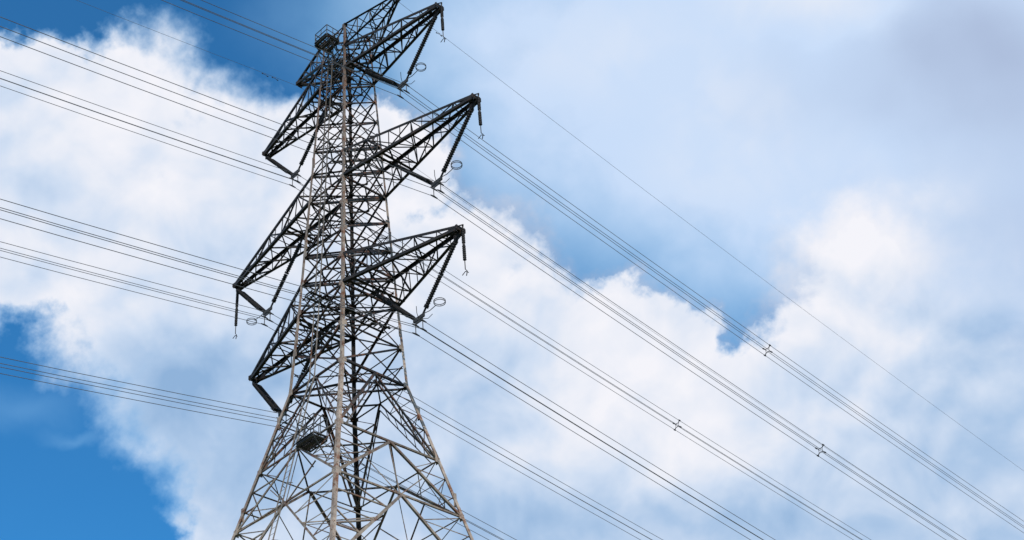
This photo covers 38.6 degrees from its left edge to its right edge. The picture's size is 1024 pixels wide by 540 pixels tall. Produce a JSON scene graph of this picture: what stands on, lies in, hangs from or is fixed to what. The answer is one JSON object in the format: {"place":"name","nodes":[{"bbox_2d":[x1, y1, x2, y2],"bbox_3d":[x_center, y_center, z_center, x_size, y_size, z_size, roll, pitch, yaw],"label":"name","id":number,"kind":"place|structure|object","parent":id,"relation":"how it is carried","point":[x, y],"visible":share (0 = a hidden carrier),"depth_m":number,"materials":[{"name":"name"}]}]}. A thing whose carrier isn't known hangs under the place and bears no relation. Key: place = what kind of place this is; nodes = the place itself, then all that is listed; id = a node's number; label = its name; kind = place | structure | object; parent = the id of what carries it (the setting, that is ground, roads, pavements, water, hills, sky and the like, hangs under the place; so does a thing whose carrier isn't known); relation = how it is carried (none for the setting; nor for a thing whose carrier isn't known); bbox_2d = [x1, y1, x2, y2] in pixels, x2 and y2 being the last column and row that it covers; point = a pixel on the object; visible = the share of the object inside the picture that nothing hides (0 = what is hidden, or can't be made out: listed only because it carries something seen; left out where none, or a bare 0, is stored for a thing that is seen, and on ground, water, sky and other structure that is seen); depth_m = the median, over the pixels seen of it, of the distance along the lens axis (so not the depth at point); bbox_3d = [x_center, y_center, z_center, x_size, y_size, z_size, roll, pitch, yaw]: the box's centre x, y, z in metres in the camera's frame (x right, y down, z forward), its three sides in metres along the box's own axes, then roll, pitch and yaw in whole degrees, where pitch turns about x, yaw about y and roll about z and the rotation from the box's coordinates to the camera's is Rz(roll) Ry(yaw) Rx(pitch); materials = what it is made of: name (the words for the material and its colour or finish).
{"place":"outdoors","nodes":[
{"label":"outdoors","id":0,"kind":"place"},
{"bbox_2d":[0,0,1023,539],"label":"sky","id":1,"kind":"structure","parent":0,"point":[863,159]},
{"bbox_3d":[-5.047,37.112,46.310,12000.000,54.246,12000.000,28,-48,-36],"label":"ground","id":2,"kind":"structure","parent":0,"visible":0},
{"bbox_2d":[231,0,484,539],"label":"electricity pylon","id":3,"kind":"object","parent":2,"relation":"on","point":[312,440],"visible":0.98,"depth_m":73.23,"materials":[{"name":"metal"}]},
{"bbox_2d":[0,357,515,539],"bbox_3d":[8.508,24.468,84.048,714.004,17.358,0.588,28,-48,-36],"label":"conductor bundle","id":4,"kind":"object","parent":3,"relation":"hanging from","point":[220,416],"visible":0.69,"depth_m":69.67,"materials":[{"name":"metal"}]},
{"bbox_2d":[0,241,662,539],"bbox_3d":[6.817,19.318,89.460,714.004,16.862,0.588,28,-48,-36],"label":"conductor bundle","id":5,"kind":"object","parent":3,"relation":"hanging from","point":[308,350],"visible":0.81,"depth_m":77.87,"materials":[{"name":"metal"}]},
{"bbox_2d":[0,199,774,539],"bbox_3d":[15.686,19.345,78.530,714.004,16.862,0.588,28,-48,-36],"label":"conductor bundle","id":6,"kind":"object","parent":3,"relation":"hanging from","point":[368,321],"visible":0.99,"depth_m":65.18,"materials":[{"name":"metal"}]},
{"bbox_2d":[0,70,870,539],"bbox_3d":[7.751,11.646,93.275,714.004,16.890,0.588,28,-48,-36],"label":"conductor bundle","id":7,"kind":"object","parent":3,"relation":"hanging from","point":[432,276],"visible":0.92,"depth_m":88.82,"materials":[{"name":"metal"}]},
{"bbox_2d":[0,17,965,539],"bbox_3d":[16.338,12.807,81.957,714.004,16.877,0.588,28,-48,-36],"label":"conductor bundle","id":8,"kind":"object","parent":3,"relation":"hanging from","point":[496,239],"visible":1,"depth_m":73.42,"materials":[{"name":"metal"}]},
{"bbox_2d":[77,0,925,513],"bbox_3d":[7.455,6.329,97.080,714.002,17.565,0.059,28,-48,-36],"label":"earth wire","id":9,"kind":"object","parent":3,"relation":"attached to","point":[479,212],"visible":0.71,"depth_m":94.06,"materials":[{"name":"metal"}]},
{"bbox_2d":[162,0,1023,532],"bbox_3d":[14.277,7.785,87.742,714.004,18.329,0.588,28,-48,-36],"label":"conductor bundle","id":10,"kind":"object","parent":3,"relation":"hanging from","point":[584,228],"visible":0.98,"depth_m":84.33,"materials":[{"name":"metal"}]},
{"bbox_2d":[399,2,1020,468],"bbox_3d":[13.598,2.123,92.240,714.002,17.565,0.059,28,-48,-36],"label":"earth wire","id":11,"kind":"object","parent":3,"relation":"attached to","point":[695,228],"visible":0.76,"depth_m":93.00,"materials":[{"name":"metal"}]}
]}

